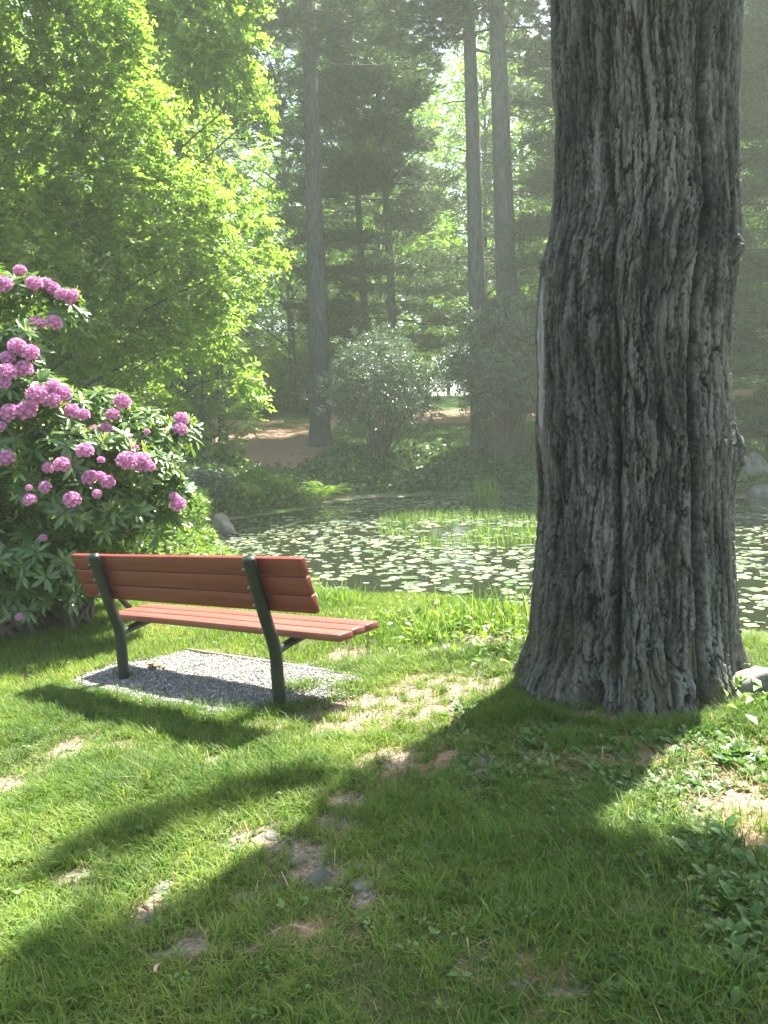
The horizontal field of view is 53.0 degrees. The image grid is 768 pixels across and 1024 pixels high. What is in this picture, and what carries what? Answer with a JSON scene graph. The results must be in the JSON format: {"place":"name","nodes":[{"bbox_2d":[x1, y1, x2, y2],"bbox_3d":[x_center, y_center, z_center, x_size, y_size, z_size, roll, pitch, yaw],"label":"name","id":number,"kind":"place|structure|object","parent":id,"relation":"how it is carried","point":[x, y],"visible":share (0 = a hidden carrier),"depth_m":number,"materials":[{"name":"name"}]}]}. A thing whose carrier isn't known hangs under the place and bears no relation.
{"place":"outdoors","nodes":[
{"label":"outdoors","id":0,"kind":"place"},
{"bbox_2d":[7,0,747,396],"label":"sky","id":1,"kind":"structure","parent":0,"point":[450,56],"materials":[{"name":"white"}]},
{"bbox_2d":[0,584,767,1023],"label":"lawn grass","id":2,"kind":"structure","parent":0,"point":[130,786],"depth_m":2.83,"materials":[{"name":"plant"}]},
{"bbox_2d":[0,378,767,1023],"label":"ground","id":3,"kind":"structure","parent":0,"point":[282,444],"depth_m":2.84,"materials":[{"name":"soil"}]},
{"bbox_2d":[0,56,77,393],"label":"pine tree","id":4,"kind":"object","parent":3,"relation":"on","point":[17,164],"visible":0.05,"depth_m":24.02,"materials":[{"name":"green plant"}]},
{"bbox_2d":[3,15,89,370],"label":"pine tree","id":5,"kind":"object","parent":3,"relation":"on","point":[42,63],"visible":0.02,"depth_m":41.30,"materials":[{"name":"green plant"}]},
{"bbox_2d":[5,0,144,384],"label":"forest tree","id":6,"kind":"object","parent":3,"relation":"on","point":[42,166],"visible":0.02,"depth_m":33.40,"materials":[{"name":"green plant"}]},
{"bbox_2d":[45,16,120,269],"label":"pine tree","id":7,"kind":"object","parent":3,"relation":"on","point":[93,149],"visible":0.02,"depth_m":54.14,"materials":[{"name":"green plant"}]},
{"bbox_2d":[27,58,149,310],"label":"forest tree","id":8,"kind":"object","parent":3,"relation":"on","point":[103,278],"visible":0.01,"depth_m":61.97,"materials":[{"name":"green plant"}]},
{"bbox_2d":[0,263,204,639],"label":"rhododendron","id":9,"kind":"object","parent":3,"relation":"on","point":[65,450],"visible":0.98,"depth_m":6.38,"materials":[{"name":"green plant"}]},
{"bbox_2d":[53,291,154,408],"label":"undergrowth bush","id":10,"kind":"object","parent":3,"relation":"on","point":[75,384],"visible":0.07,"depth_m":50.76,"materials":[{"name":"green plant"}]},
{"bbox_2d":[102,361,166,403],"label":"undergrowth bush","id":11,"kind":"object","parent":3,"relation":"on","point":[148,394],"depth_m":61.15,"materials":[{"name":"green plant"}]},
{"bbox_2d":[0,0,272,430],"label":"leafy tree","id":12,"kind":"object","parent":3,"relation":"on","point":[35,75],"visible":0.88,"depth_m":11.65,"materials":[{"name":"green plant"}]},
{"bbox_2d":[95,92,201,376],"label":"pine tree","id":13,"kind":"object","parent":3,"relation":"on","point":[159,220],"visible":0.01,"depth_m":45.52,"materials":[{"name":"green plant"}]},
{"bbox_2d":[84,58,221,411],"bbox_3d":[-8.394,-9.777,29.104,5.274,15.498,4.929,-1,6,0],"label":"pine tree","id":14,"kind":"object","parent":3,"relation":"on","point":[206,206],"visible":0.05,"depth_m":28.43,"materials":[{"name":"green plant"}]},
{"bbox_2d":[30,9,292,408],"bbox_3d":[-10.793,-13.911,37.305,12.835,20.291,13.699,-1,6,0],"label":"forest tree","id":15,"kind":"object","parent":3,"relation":"on","point":[265,163],"visible":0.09,"depth_m":36.62,"materials":[{"name":"green plant"}]},
{"bbox_2d":[151,880,172,893],"bbox_3d":[-0.769,1.310,2.670,0.052,0.042,0.086,2,7,29],"label":"rock","id":16,"kind":"object","parent":3,"relation":"on","point":[163,888],"visible":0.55,"depth_m":2.66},
{"bbox_2d":[95,159,252,396],"bbox_3d":[-11.074,-11.129,39.136,8.278,13.945,7.305,-4,6,-21],"label":"pine tree","id":17,"kind":"object","parent":3,"relation":"on","point":[144,380],"visible":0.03,"depth_m":38.32,"materials":[{"name":"green plant"}]},
{"bbox_2d":[59,0,296,413],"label":"leafy tree","id":18,"kind":"object","parent":3,"relation":"on","point":[202,76],"visible":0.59,"depth_m":14.55,"materials":[{"name":"green plant"}]},
{"bbox_2d":[158,400,221,463],"bbox_3d":[-7.394,-2.665,26.954,3.400,2.432,3.227,-1,6,0],"label":"shrub","id":19,"kind":"object","parent":3,"relation":"on","point":[212,435],"visible":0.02,"depth_m":26.41,"materials":[{"name":"green plant"}]},
{"bbox_2d":[78,0,305,457],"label":"pine tree","id":20,"kind":"object","parent":3,"relation":"on","point":[289,70],"visible":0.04,"depth_m":27.29,"materials":[{"name":"green plant"}]},
{"bbox_2d":[94,0,306,448],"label":"pine tree","id":21,"kind":"object","parent":3,"relation":"on","point":[254,125],"visible":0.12,"depth_m":30.10,"materials":[{"name":"green plant"}]},
{"bbox_2d":[179,464,240,512],"bbox_3d":[-4.666,-0.514,19.928,2.038,1.470,1.972,-1,6,0],"label":"shrub","id":22,"kind":"object","parent":3,"relation":"on","point":[201,477],"visible":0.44,"depth_m":19.65,"materials":[{"name":"green plant"}]},
{"bbox_2d":[63,649,367,716],"bbox_3d":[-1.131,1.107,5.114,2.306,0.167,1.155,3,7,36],"label":"gravel","id":23,"kind":"structure","parent":3,"relation":"on","point":[214,662],"depth_m":5.09,"materials":[{"name":"gravel"}]},
{"bbox_2d":[148,662,169,668],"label":"dried leaf","id":24,"kind":"object","parent":23,"relation":"on","point":[153,664],"visible":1,"depth_m":5.51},
{"bbox_2d":[71,553,378,710],"bbox_3d":[-1.124,0.719,4.936,2.259,0.978,0.648,-2,4,37],"label":"park bench","id":25,"kind":"object","parent":23,"relation":"on","point":[263,586],"visible":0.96,"depth_m":4.67,"materials":[{"name":"brown wood"}]},
{"bbox_2d":[163,278,268,468],"bbox_3d":[-5.961,-4.335,26.422,4.034,7.695,3.334,-1,6,0],"label":"sapling","id":26,"kind":"object","parent":3,"relation":"on","point":[211,448],"visible":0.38,"depth_m":26.33,"materials":[{"name":"green plant"}]},
{"bbox_2d":[158,15,274,409],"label":"pine tree","id":27,"kind":"object","parent":3,"relation":"on","point":[260,301],"depth_m":53.35,"materials":[{"name":"green plant"}]},
{"bbox_2d":[161,333,279,417],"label":"undergrowth bush","id":28,"kind":"object","parent":3,"relation":"on","point":[267,384],"visible":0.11,"depth_m":49.00,"materials":[{"name":"green plant"}]},
{"bbox_2d":[208,513,235,533],"bbox_3d":[-3.563,0.391,16.581,0.703,0.735,0.691,-5,7,-32],"label":"boulder","id":29,"kind":"object","parent":3,"relation":"on","point":[222,523],"visible":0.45,"depth_m":16.34,"materials":[{"name":"stone"}]},
{"bbox_2d":[187,178,279,328],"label":"forest tree","id":30,"kind":"object","parent":3,"relation":"on","point":[258,273],"depth_m":80.07,"materials":[{"name":"green plant"}]},
{"bbox_2d":[191,322,284,404],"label":"undergrowth bush","id":31,"kind":"object","parent":3,"relation":"on","point":[246,354],"visible":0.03,"depth_m":63.38,"materials":[{"name":"green plant"}]},
{"bbox_2d":[234,464,280,507],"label":"shrub","id":32,"kind":"object","parent":3,"relation":"on","point":[253,473],"visible":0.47,"depth_m":21.17,"materials":[{"name":"plant"}]},
{"bbox_2d":[265,830,280,840],"bbox_3d":[-0.421,1.252,2.956,0.072,0.049,0.105,-4,6,-24],"label":"rock","id":33,"kind":"object","parent":3,"relation":"on","point":[272,832],"visible":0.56,"depth_m":2.94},
{"bbox_2d":[222,184,332,349],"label":"forest tree","id":34,"kind":"object","parent":3,"relation":"on","point":[273,296],"visible":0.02,"depth_m":63.45,"materials":[{"name":"green plant"}]},
{"bbox_2d":[248,334,307,405],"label":"undergrowth bush","id":35,"kind":"object","parent":3,"relation":"on","point":[259,348],"visible":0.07,"depth_m":60.76,"materials":[{"name":"green plant"}]},
{"bbox_2d":[186,648,372,677],"bbox_3d":[-0.801,1.070,5.406,1.838,0.149,0.022,3,7,38],"label":"edging board","id":36,"kind":"object","parent":3,"relation":"on","point":[227,655],"visible":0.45,"depth_m":5.55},
{"bbox_2d":[253,352,307,408],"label":"undergrowth bush","id":37,"kind":"object","parent":3,"relation":"on","point":[279,406],"visible":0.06,"depth_m":59.28,"materials":[{"name":"green plant"}]},
{"bbox_2d":[186,0,390,412],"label":"forest tree","id":38,"kind":"object","parent":3,"relation":"on","point":[287,281],"visible":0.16,"depth_m":52.35,"materials":[{"name":"green plant"}]},
{"bbox_2d":[250,336,334,411],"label":"undergrowth bush","id":39,"kind":"object","parent":3,"relation":"on","point":[281,390],"visible":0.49,"depth_m":54.38,"materials":[{"name":"green plant"}]},
{"bbox_2d":[288,854,307,866],"bbox_3d":[-0.308,1.263,2.770,0.067,0.052,0.087,2,6,28],"label":"rock","id":40,"kind":"object","parent":3,"relation":"on","point":[299,857],"visible":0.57,"depth_m":2.76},
{"bbox_2d":[218,137,396,408],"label":"forest tree","id":41,"kind":"object","parent":3,"relation":"on","point":[271,172],"visible":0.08,"depth_m":56.72,"materials":[{"name":"green plant"}]},
{"bbox_2d":[295,327,336,401],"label":"undergrowth bush","id":42,"kind":"object","parent":3,"relation":"on","point":[304,344],"depth_m":65.33,"materials":[{"name":"green plant"}]},
{"bbox_2d":[310,573,326,586],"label":"grass tuft","id":43,"kind":"object","parent":3,"relation":"on","point":[319,581],"visible":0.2,"depth_m":9.89,"materials":[{"name":"green plant"}]},
{"bbox_2d":[306,868,331,889],"bbox_3d":[-0.217,1.256,2.623,0.097,0.035,0.135,2,7,29],"label":"rock","id":44,"kind":"object","parent":3,"relation":"on","point":[315,875],"visible":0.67,"depth_m":2.62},
{"bbox_2d":[266,203,372,341],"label":"forest tree","id":45,"kind":"object","parent":3,"relation":"on","point":[295,301],"visible":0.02,"depth_m":74.36,"materials":[{"name":"green plant"}]},
{"bbox_2d":[262,202,383,334],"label":"forest tree","id":46,"kind":"object","parent":3,"relation":"on","point":[327,280],"visible":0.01,"depth_m":70.66,"materials":[{"name":"green plant"}]},
{"bbox_2d":[249,0,399,419],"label":"pine tree","id":47,"kind":"object","parent":3,"relation":"on","point":[296,220],"visible":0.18,"depth_m":43.87,"materials":[{"name":"green plant"}]},
{"bbox_2d":[234,0,420,447],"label":"pine tree","id":48,"kind":"object","parent":3,"relation":"on","point":[320,434],"visible":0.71,"depth_m":30.07,"materials":[{"name":"green plant"}]},
{"bbox_2d":[300,481,356,499],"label":"fern","id":49,"kind":"object","parent":3,"relation":"on","point":[333,489],"visible":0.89,"depth_m":23.94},
{"bbox_2d":[314,578,375,607],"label":"grass tuft","id":50,"kind":"object","parent":3,"relation":"on","point":[338,594],"visible":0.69,"depth_m":7.40,"materials":[{"name":"green plant"}]},
{"bbox_2d":[300,320,420,407],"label":"undergrowth bush","id":51,"kind":"object","parent":3,"relation":"on","point":[336,345],"visible":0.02,"depth_m":52.80,"materials":[{"name":"green plant"}]},
{"bbox_2d":[350,877,372,890],"bbox_3d":[-0.079,1.249,2.570,0.090,0.040,0.083,-2,6,-4],"label":"rock","id":52,"kind":"object","parent":3,"relation":"on","point":[357,885],"visible":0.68,"depth_m":2.55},
{"bbox_2d":[281,0,443,429],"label":"pine tree","id":53,"kind":"object","parent":3,"relation":"on","point":[357,203],"visible":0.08,"depth_m":35.42,"materials":[{"name":"green plant"}]},
{"bbox_2d":[261,34,468,356],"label":"forest tree","id":54,"kind":"object","parent":3,"relation":"on","point":[379,298],"visible":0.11,"depth_m":48.45,"materials":[{"name":"green plant"}]},
{"bbox_2d":[0,628,736,996],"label":"grit","id":55,"kind":"object","parent":3,"relation":"on","point":[344,798],"visible":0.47,"depth_m":3.77,"materials":[{"name":"stone"}]},
{"bbox_2d":[307,320,454,457],"bbox_3d":[-0.072,-4.472,28.601,5.330,5.417,5.757,-5,7,-35],"label":"shrub","id":56,"kind":"object","parent":3,"relation":"on","point":[383,395],"visible":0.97,"depth_m":27.73,"materials":[{"name":"green plant"}]},
{"bbox_2d":[300,169,466,389],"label":"forest tree","id":57,"kind":"object","parent":3,"relation":"on","point":[385,280],"visible":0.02,"depth_m":54.28,"materials":[{"name":"green plant"}]},
{"bbox_2d":[0,594,767,1023],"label":"broadleaf weeds","id":58,"kind":"object","parent":3,"relation":"on","point":[734,928],"visible":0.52,"depth_m":2.68,"materials":[{"name":"green plant"}]},
{"bbox_2d":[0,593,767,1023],"bbox_3d":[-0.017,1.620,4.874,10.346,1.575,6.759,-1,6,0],"label":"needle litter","id":59,"kind":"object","parent":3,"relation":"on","point":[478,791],"visible":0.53,"depth_m":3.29,"materials":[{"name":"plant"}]},
{"bbox_2d":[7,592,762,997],"bbox_3d":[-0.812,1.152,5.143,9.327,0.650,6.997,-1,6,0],"label":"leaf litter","id":60,"kind":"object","parent":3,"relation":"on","point":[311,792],"visible":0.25,"depth_m":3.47,"materials":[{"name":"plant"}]},
{"bbox_2d":[277,0,494,431],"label":"pine tree","id":61,"kind":"object","parent":3,"relation":"on","point":[411,91],"visible":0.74,"depth_m":33.24,"materials":[{"name":"green plant"}]},
{"bbox_2d":[376,596,427,624],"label":"grass tuft","id":62,"kind":"object","parent":3,"relation":"on","point":[396,613],"visible":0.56,"depth_m":6.46,"materials":[{"name":"green plant"}]},
{"bbox_2d":[38,417,767,554],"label":"grass","id":63,"kind":"structure","parent":3,"relation":"on","point":[408,433],"depth_m":33.07,"materials":[{"name":"plant"}]},
{"bbox_2d":[341,88,494,390],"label":"forest tree","id":64,"kind":"object","parent":3,"relation":"on","point":[421,318],"visible":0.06,"depth_m":69.56,"materials":[{"name":"green plant"}]},
{"bbox_2d":[397,319,454,396],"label":"undergrowth bush","id":65,"kind":"object","parent":3,"relation":"on","point":[430,359],"visible":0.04,"depth_m":71.58,"materials":[{"name":"green plant"}]},
{"bbox_2d":[402,606,463,644],"bbox_3d":[0.385,0.831,5.723,0.625,0.304,0.495,-1,6,0],"label":"grass tuft","id":66,"kind":"object","parent":3,"relation":"on","point":[424,632],"visible":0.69,"depth_m":5.70,"materials":[{"name":"green plant"}]},
{"bbox_2d":[102,471,767,732],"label":"shore weeds","id":67,"kind":"object","parent":3,"relation":"on","point":[199,538],"visible":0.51,"depth_m":12.77,"materials":[{"name":"green plant"}]},
{"bbox_2d":[430,206,469,394],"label":"pine tree","id":68,"kind":"object","parent":3,"relation":"on","point":[449,309],"visible":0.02,"depth_m":89.38,"materials":[{"name":"green plant"}]},
{"bbox_2d":[364,0,550,455],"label":"pine tree","id":69,"kind":"object","parent":3,"relation":"on","point":[476,277],"visible":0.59,"depth_m":28.45,"materials":[{"name":"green plant"}]},
{"bbox_2d":[420,587,498,635],"bbox_3d":[0.578,0.761,5.900,0.890,0.402,0.682,-1,6,0],"label":"grass tuft","id":70,"kind":"object","parent":3,"relation":"on","point":[464,604],"visible":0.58,"depth_m":5.96,"materials":[{"name":"green plant"}]},
{"bbox_2d":[162,437,767,505],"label":"ground cover","id":71,"kind":"object","parent":3,"relation":"on","point":[362,471],"visible":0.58,"depth_m":26.95,"materials":[{"name":"green plant"}]},
{"bbox_2d":[395,2,553,390],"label":"forest tree","id":72,"kind":"object","parent":3,"relation":"on","point":[483,112],"visible":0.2,"depth_m":44.98,"materials":[{"name":"green plant"}]},
{"bbox_2d":[403,0,550,455],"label":"pine tree","id":73,"kind":"object","parent":3,"relation":"on","point":[503,194],"visible":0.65,"depth_m":27.81,"materials":[{"name":"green plant"}]},
{"bbox_2d":[476,756,489,764],"bbox_3d":[0.459,1.145,3.495,0.097,0.056,0.064,-5,7,-31],"label":"rock","id":74,"kind":"object","parent":3,"relation":"on","point":[483,761],"visible":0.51,"depth_m":3.49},
{"bbox_2d":[418,51,551,349],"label":"forest tree","id":75,"kind":"object","parent":3,"relation":"on","point":[452,157],"visible":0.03,"depth_m":65.64,"materials":[{"name":"green plant"}]},
{"bbox_2d":[438,290,536,460],"bbox_3d":[4.259,-4.785,27.717,4.735,6.378,4.026,-1,6,0],"label":"shrub","id":76,"kind":"object","parent":3,"relation":"on","point":[477,328],"visible":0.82,"depth_m":27.10,"materials":[{"name":"green plant"}]},
{"bbox_2d":[445,577,531,634],"bbox_3d":[0.843,0.667,6.003,0.919,0.521,1.040,-1,6,0],"label":"grass tuft","id":77,"kind":"object","parent":3,"relation":"on","point":[510,610],"visible":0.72,"depth_m":5.94,"materials":[{"name":"green plant"}]},
{"bbox_2d":[453,131,534,334],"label":"pine tree","id":78,"kind":"object","parent":3,"relation":"on","point":[491,244],"depth_m":78.53,"materials":[{"name":"green plant"}]},
{"bbox_2d":[442,0,552,385],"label":"pine tree","id":79,"kind":"object","parent":3,"relation":"on","point":[521,92],"visible":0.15,"depth_m":44.37,"materials":[{"name":"green plant"}]},
{"bbox_2d":[463,0,554,343],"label":"pine tree","id":80,"kind":"object","parent":3,"relation":"on","point":[526,228],"visible":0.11,"depth_m":27.96,"materials":[{"name":"green plant"}]},
{"bbox_2d":[500,608,528,641],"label":"grass tuft","id":81,"kind":"object","parent":3,"relation":"on","point":[516,630],"visible":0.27,"depth_m":5.54,"materials":[{"name":"green plant"}]},
{"bbox_2d":[508,751,528,761],"bbox_3d":[0.626,1.135,3.505,0.139,0.078,0.090,-6,7,-37],"label":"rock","id":82,"kind":"object","parent":3,"relation":"on","point":[518,756],"visible":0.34,"depth_m":3.49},
{"bbox_2d":[500,340,537,421],"bbox_3d":[6.378,-4.198,26.803,3.981,5.518,4.226,2,7,34],"label":"shrub","id":83,"kind":"object","parent":3,"relation":"on","point":[531,373],"visible":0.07,"depth_m":26.24,"materials":[{"name":"green plant"}]},
{"bbox_2d":[485,40,552,311],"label":"forest tree","id":84,"kind":"object","parent":3,"relation":"on","point":[518,203],"visible":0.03,"depth_m":40.18,"materials":[{"name":"green plant"}]},
{"bbox_2d":[508,0,753,720],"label":"old tree","id":85,"kind":"object","parent":3,"relation":"on","point":[641,458],"visible":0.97,"depth_m":3.94,"materials":[{"name":"grey plant"}]},
{"bbox_2d":[517,113,767,338],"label":"forest tree","id":86,"kind":"object","parent":3,"relation":"on","point":[751,223],"visible":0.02,"depth_m":36.36,"materials":[{"name":"green plant"}]},
{"bbox_2d":[537,5,767,307],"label":"forest tree","id":87,"kind":"object","parent":3,"relation":"on","point":[750,220],"depth_m":39.50,"materials":[{"name":"green plant"}]},
{"bbox_2d":[731,0,767,440],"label":"pine tree","id":88,"kind":"object","parent":3,"relation":"on","point":[747,356],"visible":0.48,"depth_m":23.70,"materials":[{"name":"green plant"}]},
{"bbox_2d":[732,665,767,695],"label":"rock","id":89,"kind":"object","parent":3,"relation":"on","point":[756,672],"visible":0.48,"depth_m":4.06,"materials":[{"name":"stone"}]},
{"bbox_2d":[737,0,767,290],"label":"pine tree","id":90,"kind":"object","parent":3,"relation":"on","point":[753,216],"visible":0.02,"depth_m":35.16,"materials":[{"name":"green plant"}]},
{"bbox_2d":[740,452,767,481],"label":"boulder","id":91,"kind":"object","parent":3,"relation":"on","point":[755,462],"visible":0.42,"depth_m":23.73,"materials":[{"name":"stone"}]},
{"bbox_2d":[741,101,767,353],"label":"forest tree","id":92,"kind":"object","parent":3,"relation":"on","point":[756,251],"depth_m":43.72,"materials":[{"name":"green plant"}]},
{"bbox_2d":[742,143,767,365],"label":"forest tree","id":93,"kind":"object","parent":3,"relation":"on","point":[765,283],"depth_m":47.50,"materials":[{"name":"green plant"}]},
{"bbox_2d":[743,0,767,163],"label":"pine tree","id":94,"kind":"object","parent":3,"relation":"on","point":[746,10],"depth_m":29.38,"materials":[{"name":"green plant"}]},
{"bbox_2d":[748,484,767,498],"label":"boulder","id":95,"kind":"object","parent":3,"relation":"on","point":[759,491],"visible":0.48,"depth_m":21.41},
{"bbox_2d":[377,506,536,548],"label":"pond grass","id":96,"kind":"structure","parent":0,"point":[466,514],"depth_m":15.89,"materials":[{"name":"green plant"}]},
{"bbox_2d":[218,494,767,633],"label":"pond water","id":97,"kind":"structure","parent":0,"point":[373,578],"depth_m":14.02,"materials":[{"name":"green liquid"}]},
{"bbox_2d":[399,576,417,578],"bbox_3d":[0.356,0.921,10.856,0.278,0.015,0.283,1,5,-12],"label":"lily pad","id":98,"kind":"object","parent":97,"relation":"on","point":[405,577],"visible":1,"depth_m":10.86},
{"bbox_2d":[406,558,423,562],"bbox_3d":[0.490,0.774,12.286,0.295,0.016,0.300,-8,8,-29],"label":"lily pad","id":99,"kind":"object","parent":97,"relation":"on","point":[413,560],"visible":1,"depth_m":12.29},
{"bbox_2d":[451,588,471,592],"bbox_3d":[1.000,1.007,9.834,0.295,0.016,0.300,-4,6,-36],"label":"lily pad","id":100,"kind":"object","parent":97,"relation":"on","point":[462,590],"visible":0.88,"depth_m":9.85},
{"bbox_2d":[474,567,493,570],"bbox_3d":[1.483,0.839,11.393,0.295,0.016,0.300,1,6,11],"label":"lily pad","id":101,"kind":"object","parent":97,"relation":"on","point":[483,568],"visible":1,"depth_m":11.43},
{"bbox_2d":[463,476,510,506],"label":"reed clump","id":102,"kind":"object","parent":97,"relation":"on","point":[485,498],"visible":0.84,"depth_m":21.04,"materials":[{"name":"green plant"}]},
{"bbox_2d":[217,494,767,627],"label":"distant lily pads","id":103,"kind":"object","parent":97,"relation":"on","point":[450,548],"visible":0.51,"depth_m":15.30,"materials":[{"name":"plant"}]},
{"bbox_2d":[500,570,519,574],"bbox_3d":[1.800,0.870,11.004,0.295,0.015,0.300,-7,8,-34],"label":"lily pad","id":104,"kind":"object","parent":97,"relation":"on","point":[507,572],"visible":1,"depth_m":11.02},
{"bbox_2d":[531,483,537,500],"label":"reed clump","id":105,"kind":"object","parent":97,"relation":"on","point":[536,492],"visible":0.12,"depth_m":22.68,"materials":[{"name":"green plant"}]},
{"bbox_2d":[736,560,751,563],"bbox_3d":[5.326,0.737,11.450,0.281,0.015,0.286,-1,6,9],"label":"lily pad","id":106,"kind":"object","parent":97,"relation":"on","point":[742,561],"visible":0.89,"depth_m":11.47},
{"bbox_2d":[749,587,764,591],"bbox_3d":[4.571,0.954,9.486,0.223,0.012,0.227,-2,5,16],"label":"lily pad","id":107,"kind":"object","parent":97,"relation":"on","point":[755,589],"visible":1,"depth_m":9.49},
{"bbox_2d":[753,595,767,598],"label":"lily pad","id":108,"kind":"object","parent":97,"relation":"on","point":[761,596],"visible":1,"depth_m":9.09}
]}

